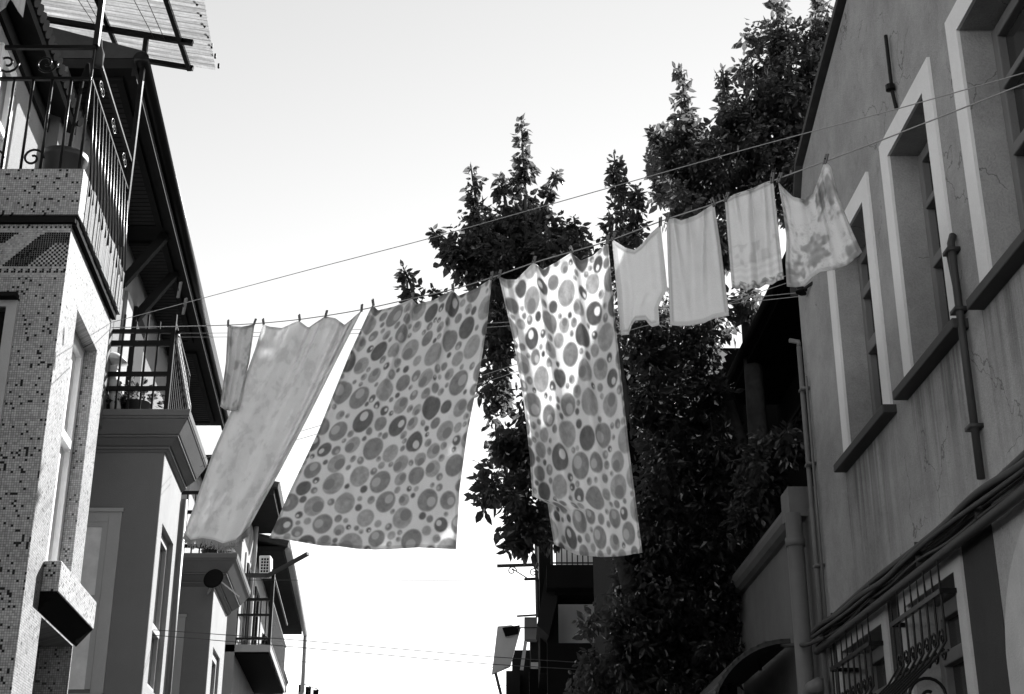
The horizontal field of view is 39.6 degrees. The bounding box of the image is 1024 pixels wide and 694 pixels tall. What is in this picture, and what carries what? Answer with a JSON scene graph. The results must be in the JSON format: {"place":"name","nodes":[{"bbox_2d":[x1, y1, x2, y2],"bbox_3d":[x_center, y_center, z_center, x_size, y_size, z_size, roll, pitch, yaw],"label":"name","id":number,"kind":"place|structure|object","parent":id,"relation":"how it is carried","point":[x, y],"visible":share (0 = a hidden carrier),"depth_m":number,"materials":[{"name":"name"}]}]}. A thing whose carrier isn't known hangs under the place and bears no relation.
{"place":"outdoors","nodes":[
{"label":"outdoors","id":0,"kind":"place"},
{"bbox_2d":[167,426,250,693],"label":"plain house","id":1,"kind":"structure","parent":0,"point":[198,666],"depth_m":24.26,"materials":[{"name":"paint"}]},
{"bbox_2d":[167,614,186,693],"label":"window","id":2,"kind":"structure","parent":1,"relation":"in","point":[178,655],"depth_m":23.90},
{"bbox_2d":[210,652,216,693],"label":"window","id":3,"kind":"structure","parent":1,"relation":"in","point":[214,660],"depth_m":25.39,"materials":[{"name":"grey glass"}]},
{"bbox_2d":[192,541,236,552],"bbox_3d":[-5.249,3.483,25.110,0.840,0.693,0.795,0,-22,0],"label":"potted plant","id":4,"kind":"object","parent":1,"relation":"on","point":[204,550],"visible":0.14,"depth_m":24.95,"materials":[{"name":"grey plant"}]},
{"bbox_2d":[203,569,239,596],"bbox_3d":[-5.015,4.003,23.986,0.791,0.452,0.468,-15,-26,32],"label":"satellite dish","id":5,"kind":"object","parent":1,"relation":"attached to","point":[213,578],"visible":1,"depth_m":23.86,"materials":[{"name":"black metal"}]},
{"bbox_2d":[151,0,835,693],"label":"sky","id":6,"kind":"structure","parent":0,"point":[324,132],"materials":[{"name":"white"}]},
{"label":"ground","id":7,"kind":"structure","parent":0,"visible":0},
{"bbox_2d":[0,0,131,693],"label":"mosaic house","id":8,"kind":"structure","parent":7,"relation":"on","point":[62,279],"depth_m":12.56,"materials":[{"name":"grey tile"}]},
{"bbox_2d":[0,42,16,163],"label":"window","id":9,"kind":"structure","parent":8,"relation":"in","point":[5,86],"depth_m":13.37,"materials":[{"name":"white plastic"}]},
{"bbox_2d":[0,291,18,429],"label":"window","id":10,"kind":"structure","parent":8,"relation":"in","point":[8,299],"depth_m":12.08,"materials":[{"name":"grey glass"}]},
{"bbox_2d":[0,0,25,16],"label":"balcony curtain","id":11,"kind":"object","parent":8,"relation":"hanging from","point":[19,5],"visible":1,"depth_m":13.05,"materials":[{"name":"white fabric"}]},
{"bbox_2d":[42,145,88,169],"bbox_3d":[-4.120,-1.413,12.974,0.420,0.740,0.420,0,-22,0],"label":"plant pot","id":12,"kind":"object","parent":8,"relation":"on","point":[70,159],"visible":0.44,"depth_m":12.92,"materials":[{"name":"grey plastic"}]},
{"bbox_2d":[46,332,84,560],"bbox_3d":[-4.126,0.917,12.880,0.092,2.306,1.017,2,-22,-5],"label":"window","id":13,"kind":"structure","parent":8,"relation":"in","point":[65,455],"depth_m":13.24,"materials":[{"name":"white glass"}]},
{"bbox_2d":[68,63,89,146],"bbox_3d":[-4.089,-1.840,13.274,0.286,1.761,0.104,-20,-29,40],"label":"folded parasol","id":14,"kind":"object","parent":8,"relation":"on","point":[86,72],"visible":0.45,"depth_m":13.47,"materials":[{"name":"black fabric"}]},
{"bbox_2d":[94,39,104,68],"bbox_3d":[-3.844,-2.736,13.250,0.100,0.300,0.100,0,-22,0],"label":"hanging bottle","id":15,"kind":"object","parent":8,"relation":"attached to","point":[99,58],"visible":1,"depth_m":13.20,"materials":[{"name":"grey plastic"}]},
{"bbox_2d":[41,0,219,246],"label":"balcony canopy","id":16,"kind":"object","parent":8,"relation":"attached to","point":[175,34],"visible":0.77,"depth_m":15.75,"materials":[{"name":"white metal"}]},
{"bbox_2d":[111,72,1023,322],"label":"clothesline","id":17,"kind":"object","parent":8,"relation":"attached to","point":[616,185],"visible":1,"depth_m":9.50,"materials":[{"name":"grey"}]},
{"bbox_2d":[176,282,182,297],"bbox_3d":[-3.188,-0.547,13.635,0.023,0.160,0.044,20,-24,-41],"label":"clothespeg","id":18,"kind":"object","parent":17,"relation":"attached to","point":[179,289],"visible":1,"depth_m":13.63,"materials":[{"name":"grey wood"}]},
{"bbox_2d":[182,298,187,314],"bbox_3d":[-3.101,-0.386,13.476,0.024,0.160,0.044,21,-24,-41],"label":"clothespeg","id":19,"kind":"object","parent":17,"relation":"attached to","point":[184,306],"visible":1,"depth_m":13.47,"materials":[{"name":"grey wood"}]},
{"bbox_2d":[45,27,230,693],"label":"stucco house","id":20,"kind":"structure","parent":7,"relation":"on","point":[147,469],"depth_m":18.22,"materials":[{"name":"grey paint"}]},
{"bbox_2d":[68,508,123,693],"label":"window","id":21,"kind":"structure","parent":20,"relation":"in","point":[89,657],"depth_m":17.62,"materials":[{"name":"grey glass"}]},
{"bbox_2d":[109,352,127,408],"bbox_3d":[-5.250,0.450,18.584,0.400,0.812,0.400,0,-22,0],"label":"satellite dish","id":22,"kind":"object","parent":20,"relation":"on","point":[114,357],"visible":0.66,"depth_m":18.54,"materials":[{"name":"white metal"}]},
{"bbox_2d":[106,391,132,408],"bbox_3d":[-5.199,0.696,18.621,0.507,0.461,0.510,-13,-26,30],"label":"potted plant","id":23,"kind":"object","parent":20,"relation":"on","point":[121,401],"visible":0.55,"depth_m":18.49,"materials":[{"name":"black plant"}]},
{"bbox_2d":[118,291,133,393],"bbox_3d":[-5.289,0.197,19.307,0.048,1.900,0.457,2,-22,-5],"label":"door","id":24,"kind":"structure","parent":20,"relation":"in","point":[128,303],"depth_m":19.42,"materials":[{"name":"paint"}]},
{"bbox_2d":[119,377,164,408],"bbox_3d":[-4.900,0.684,18.752,0.700,0.581,0.748,0,-22,0],"label":"potted plant","id":25,"kind":"object","parent":20,"relation":"on","point":[133,403],"visible":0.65,"depth_m":18.57,"materials":[{"name":"grey plant"}]},
{"bbox_2d":[147,533,167,691],"bbox_3d":[-4.658,3.429,18.444,0.092,2.056,1.118,2,-22,-5],"label":"window","id":26,"kind":"structure","parent":20,"relation":"in","point":[164,545],"depth_m":18.84,"materials":[{"name":"grey glass"}]},
{"bbox_2d":[176,333,190,409],"bbox_3d":[-4.480,0.383,19.420,0.026,0.541,1.727,2,-22,-5],"label":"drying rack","id":27,"kind":"object","parent":20,"relation":"attached to","point":[182,367],"visible":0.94,"depth_m":19.32,"materials":[{"name":"white metal"}]},
{"bbox_2d":[153,635,576,669],"bbox_3d":[-1.073,3.689,16.945,7.597,0.980,0.102,-7,-23,18],"label":"overhead wire","id":28,"kind":"object","parent":20,"relation":"attached to","point":[366,653],"visible":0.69,"depth_m":17.23,"materials":[{"name":"black metal"}]},
{"bbox_2d":[153,629,719,672],"bbox_3d":[-1.074,3.625,16.971,7.607,0.976,0.102,-7,-23,18],"label":"overhead wire","id":29,"kind":"object","parent":20,"relation":"attached to","point":[371,646],"visible":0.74,"depth_m":17.24,"materials":[{"name":"black metal"}]},
{"bbox_2d":[111,83,1023,327],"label":"clothesline","id":30,"kind":"object","parent":20,"relation":"attached to","point":[625,234],"visible":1,"depth_m":9.43,"materials":[{"name":"grey"}]},
{"bbox_2d":[220,324,253,410],"bbox_3d":[-2.365,0.159,12.274,0.236,1.180,1.067,4,-22,-11],"label":"printed towel","id":31,"kind":"object","parent":30,"relation":"hanging from","point":[239,346],"visible":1,"depth_m":12.27,"materials":[{"name":"fabric"}]},
{"bbox_2d":[181,312,360,551],"bbox_3d":[-2.018,0.603,11.223,1.372,2.396,1.030,-20,-29,40],"label":"floral cloth","id":32,"kind":"object","parent":30,"relation":"hanging from","point":[290,368],"visible":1,"depth_m":11.21,"materials":[{"name":"white fabric"}]},
{"bbox_2d":[269,279,491,549],"bbox_3d":[-0.757,0.458,10.043,1.500,2.406,1.245,-10,-24,24],"label":"spotted sheet","id":33,"kind":"object","parent":30,"relation":"hanging from","point":[382,467],"visible":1,"depth_m":9.89,"materials":[{"name":"fabric"}]},
{"bbox_2d":[499,244,641,556],"bbox_3d":[0.370,0.314,9.063,0.582,2.457,1.829,4,-22,-11],"label":"spotted sheet","id":34,"kind":"object","parent":30,"relation":"hanging from","point":[561,316],"visible":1,"depth_m":8.97,"materials":[{"name":"fabric"}]},
{"bbox_2d":[605,235,609,243],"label":"clothespeg","id":35,"kind":"object","parent":30,"relation":"attached to","point":[607,238],"visible":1,"depth_m":9.57,"materials":[{"name":"grey plastic"}]},
{"bbox_2d":[610,232,616,240],"bbox_3d":[0.681,-0.742,9.547,0.015,0.064,0.029,21,-2,-41],"label":"clothespeg","id":36,"kind":"object","parent":30,"relation":"attached to","point":[613,236],"visible":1,"depth_m":9.54,"materials":[{"name":"grey wood"}]},
{"bbox_2d":[612,226,666,334],"bbox_3d":[0.806,-0.441,9.212,0.493,0.793,0.155,-18,-28,38],"label":"baby vest","id":37,"kind":"object","parent":30,"relation":"hanging from","point":[641,279],"visible":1,"depth_m":9.19,"materials":[{"name":"fabric"}]},
{"bbox_2d":[665,212,670,221],"bbox_3d":[1.010,-0.844,9.232,0.015,0.064,0.029,21,-14,-41],"label":"clothespeg","id":38,"kind":"object","parent":30,"relation":"attached to","point":[667,216],"visible":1,"depth_m":9.23,"materials":[{"name":"grey wood"}]},
{"bbox_2d":[667,205,728,325],"bbox_3d":[1.153,-0.506,8.866,0.173,0.881,0.546,17,-28,-36],"label":"plain towel","id":39,"kind":"object","parent":30,"relation":"hanging from","point":[697,287],"visible":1,"depth_m":8.85,"materials":[{"name":"fabric"}]},
{"bbox_2d":[723,192,729,201],"bbox_3d":[1.345,-0.939,8.909,0.015,0.064,0.029,20,-8,-41],"label":"clothespeg","id":40,"kind":"object","parent":30,"relation":"attached to","point":[726,196],"visible":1,"depth_m":8.90,"materials":[{"name":"grey wood"}]},
{"bbox_2d":[725,181,783,289],"bbox_3d":[1.456,-0.662,8.603,0.165,0.770,0.466,16,-27,-35],"label":"lace towel","id":41,"kind":"object","parent":30,"relation":"hanging from","point":[755,258],"visible":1,"depth_m":8.59,"materials":[{"name":"fabric"}]},
{"bbox_2d":[770,172,774,182],"bbox_3d":[1.589,-1.032,8.681,0.015,0.064,0.029,20,-25,-41],"label":"clothespeg","id":42,"kind":"object","parent":30,"relation":"attached to","point":[772,177],"visible":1,"depth_m":8.68,"materials":[{"name":"grey plastic"}]},
{"bbox_2d":[776,172,782,182],"bbox_3d":[1.626,-1.029,8.641,0.015,0.064,0.029,21,-7,-41],"label":"clothespeg","id":43,"kind":"object","parent":30,"relation":"attached to","point":[779,177],"visible":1,"depth_m":8.64,"materials":[{"name":"grey plastic"}]},
{"bbox_2d":[778,163,861,286],"bbox_3d":[1.794,-0.732,8.278,0.168,0.799,0.601,18,-28,-37],"label":"floral scarf","id":44,"kind":"object","parent":30,"relation":"hanging from","point":[820,236],"visible":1,"depth_m":8.27,"materials":[{"name":"fabric"}]},
{"bbox_2d":[823,153,828,164],"bbox_3d":[1.859,-1.113,8.423,0.015,0.064,0.029,20,-13,-41],"label":"clothespeg","id":45,"kind":"object","parent":30,"relation":"attached to","point":[826,156],"visible":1,"depth_m":8.42,"materials":[{"name":"grey wood"}]},
{"bbox_2d":[221,481,287,693],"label":"building","id":46,"kind":"structure","parent":7,"relation":"on","point":[248,668],"depth_m":31.44,"materials":[{"name":"paint"}]},
{"bbox_2d":[239,552,251,643],"bbox_3d":[-5.920,5.807,31.684,0.080,2.170,1.450,2,-22,-5],"label":"window","id":47,"kind":"structure","parent":46,"relation":"in","point":[247,566],"depth_m":31.35,"materials":[{"name":"white wood"}]},
{"bbox_2d":[249,578,259,643],"bbox_3d":[-6.149,6.706,33.909,0.080,2.170,1.450,2,-22,-5],"label":"window","id":48,"kind":"structure","parent":46,"relation":"in","point":[255,586],"depth_m":33.73,"materials":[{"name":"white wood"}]},
{"bbox_2d":[259,556,272,577],"bbox_3d":[-5.401,4.823,31.209,0.276,0.440,0.354,0,-22,0],"label":"air conditioner","id":49,"kind":"object","parent":46,"relation":"attached to","point":[265,564],"visible":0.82,"depth_m":31.08,"materials":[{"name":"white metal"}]},
{"bbox_2d":[245,552,308,577],"bbox_3d":[-4.964,4.640,30.110,1.681,0.385,0.301,-10,-24,23],"label":"awning arm","id":50,"kind":"object","parent":46,"relation":"attached to","point":[287,564],"visible":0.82,"depth_m":30.08},
{"bbox_2d":[256,534,307,693],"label":"tiled house","id":51,"kind":"structure","parent":7,"relation":"on","point":[279,551],"depth_m":37.73,"materials":[{"name":"paint"}]},
{"bbox_2d":[492,614,546,693],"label":"canopied house","id":52,"kind":"structure","parent":7,"relation":"on","point":[520,679],"depth_m":35.25,"materials":[{"name":"black metal"}]},
{"bbox_2d":[312,688,501,689],"bbox_3d":[-2.869,9.029,37.636,6.715,0.536,0.080,-13,-25,29],"label":"overhead wire","id":53,"kind":"object","parent":52,"relation":"attached to","point":[439,689],"visible":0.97,"depth_m":36.98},
{"bbox_2d":[520,641,537,669],"bbox_3d":[0.521,7.186,33.120,0.672,0.673,0.250,0,-22,0],"label":"window","id":54,"kind":"structure","parent":52,"relation":"in","point":[535,664],"depth_m":33.03,"materials":[{"name":"grey"}]},
{"bbox_2d":[393,113,658,679],"bbox_3d":[0.265,2.335,15.800,3.274,10.729,2.740,0,-22,0],"label":"cherry tree","id":55,"kind":"object","parent":7,"relation":"on","point":[477,253],"visible":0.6,"depth_m":16.23,"materials":[{"name":"black plant"}]},
{"bbox_2d":[534,503,594,693],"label":"balcony tenement","id":56,"kind":"structure","parent":7,"relation":"on","point":[564,589],"depth_m":29.80,"materials":[{"name":"paint"}]},
{"bbox_2d":[497,563,538,580],"bbox_3d":[0.125,4.775,30.211,0.889,0.368,0.060,0,-22,0],"label":"iron bracket","id":57,"kind":"object","parent":56,"relation":"attached to","point":[512,566],"visible":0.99,"depth_m":30.23,"materials":[{"name":"black metal"}]},
{"bbox_2d":[383,579,523,580],"bbox_3d":[-2.690,4.954,30.247,5.943,0.050,0.012,-1,-22,2],"label":"overhead wire","id":58,"kind":"object","parent":57,"relation":"attached to","point":[436,580],"visible":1,"depth_m":30.20,"materials":[{"name":"black metal"}]},
{"bbox_2d":[557,548,592,564],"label":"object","id":59,"kind":"structure","parent":56,"relation":"in","point":[563,550],"depth_m":30.54,"materials":[{"name":"grey"}]},
{"bbox_2d":[563,284,763,693],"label":"cherry tree","id":60,"kind":"object","parent":7,"relation":"on","point":[674,640],"visible":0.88,"depth_m":15.94,"materials":[{"name":"black plant"}]},
{"bbox_2d":[593,252,813,693],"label":"shaded house","id":61,"kind":"structure","parent":7,"relation":"on","point":[775,326],"depth_m":17.55,"materials":[{"name":"black"}]},
{"bbox_2d":[642,0,833,537],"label":"cherry tree","id":62,"kind":"object","parent":7,"relation":"on","point":[776,107],"visible":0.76,"depth_m":17.59,"materials":[{"name":"black plant"}]},
{"bbox_2d":[700,486,830,693],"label":"annexe","id":63,"kind":"structure","parent":7,"relation":"on","point":[773,577],"depth_m":13.43,"materials":[{"name":"paint"}]},
{"bbox_2d":[716,419,811,555],"bbox_3d":[2.711,1.441,14.401,1.291,1.408,1.333,0,-22,0],"label":"ivy bush","id":64,"kind":"object","parent":63,"relation":"on","point":[780,454],"visible":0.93,"depth_m":14.40,"materials":[{"name":"black plant"}]},
{"bbox_2d":[758,636,824,670],"bbox_3d":[2.469,2.659,12.750,0.036,0.421,2.614,1,-22,-2],"label":"loose cable","id":65,"kind":"object","parent":63,"relation":"attached to","point":[808,644],"visible":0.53,"depth_m":12.14,"materials":[{"name":"black rubber"}]},
{"bbox_2d":[789,0,1023,693],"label":"rendered house","id":66,"kind":"structure","parent":7,"relation":"on","point":[912,324],"depth_m":9.70,"materials":[{"name":"grey paint"}]},
{"bbox_2d":[200,283,786,466],"bbox_3d":[-0.793,0.494,15.950,0.007,0.483,10.024,20,-29,-40],"label":"pulley line","id":67,"kind":"object","parent":66,"relation":"attached to","point":[617,334],"visible":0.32,"depth_m":13.85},
{"bbox_2d":[202,276,784,458],"bbox_3d":[-0.797,0.411,15.988,0.007,0.523,10.047,20,-29,-40],"label":"pulley line","id":68,"kind":"object","parent":66,"relation":"attached to","point":[516,364],"visible":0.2,"depth_m":15.22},
{"bbox_2d":[796,282,812,295],"bbox_3d":[2.632,-0.523,12.692,0.106,0.068,0.240,14,-26,-30],"label":"pulley","id":69,"kind":"object","parent":66,"relation":"attached to","point":[801,290],"visible":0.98,"depth_m":12.71,"materials":[{"name":"black metal"}]},
{"bbox_2d":[827,172,896,472],"bbox_3d":[2.782,-0.176,11.082,0.370,1.970,1.454,1,-22,-2],"label":"window","id":70,"kind":"structure","parent":66,"relation":"in","point":[883,408],"depth_m":11.13,"materials":[{"name":"paint"}]},
{"bbox_2d":[836,603,894,693],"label":"window","id":71,"kind":"structure","parent":66,"relation":"in","point":[883,669],"depth_m":10.91,"materials":[{"name":"grey paint"}]},
{"bbox_2d":[810,450,1023,654],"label":"cable bundle","id":72,"kind":"object","parent":66,"relation":"attached to","point":[979,507],"visible":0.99,"depth_m":8.94,"materials":[{"name":"black rubber"}]},
{"bbox_2d":[879,57,968,399],"bbox_3d":[2.827,-0.787,9.572,0.401,1.970,1.300,0,-22,0],"label":"window","id":73,"kind":"structure","parent":66,"relation":"in","point":[930,160],"depth_m":9.74,"materials":[{"name":"paint"}]},
{"bbox_2d":[898,547,978,693],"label":"window","id":74,"kind":"structure","parent":66,"relation":"in","point":[958,671],"depth_m":9.27,"materials":[{"name":"grey paint"}]},
{"bbox_2d":[944,0,1023,309],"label":"window","id":75,"kind":"structure","parent":66,"relation":"in","point":[1008,34],"depth_m":8.49,"materials":[{"name":"paint"}]},
{"bbox_2d":[1005,524,1023,693],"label":"door","id":76,"kind":"structure","parent":66,"relation":"in","point":[1014,611],"depth_m":7.73,"materials":[{"name":"grey"}]},
{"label":"clothesline","id":77,"kind":"object","parent":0,"visible":0},
{"bbox_2d":[305,687,310,693],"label":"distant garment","id":78,"kind":"object","parent":77,"relation":"hanging from","point":[308,690],"visible":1,"depth_m":43.23,"materials":[{"name":"black fabric"}]},
{"bbox_3d":[-4.427,-0.177,18.746,0.129,0.085,0.139,0,-22,0],"label":"pulley","id":79,"kind":"object","parent":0,"visible":0},
{"bbox_2d":[253,295,806,336],"bbox_3d":[-0.886,-0.294,15.705,9.066,1.958,0.007,-17,-27,36],"label":"pulley line","id":80,"kind":"object","parent":79,"relation":"attached to","point":[660,311],"visible":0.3,"depth_m":13.12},
{"bbox_2d":[253,291,806,332],"bbox_3d":[-0.888,-0.338,15.725,9.077,1.979,0.007,-17,-27,36],"label":"pulley line","id":81,"kind":"object","parent":79,"relation":"attached to","point":[618,312],"visible":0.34,"depth_m":13.18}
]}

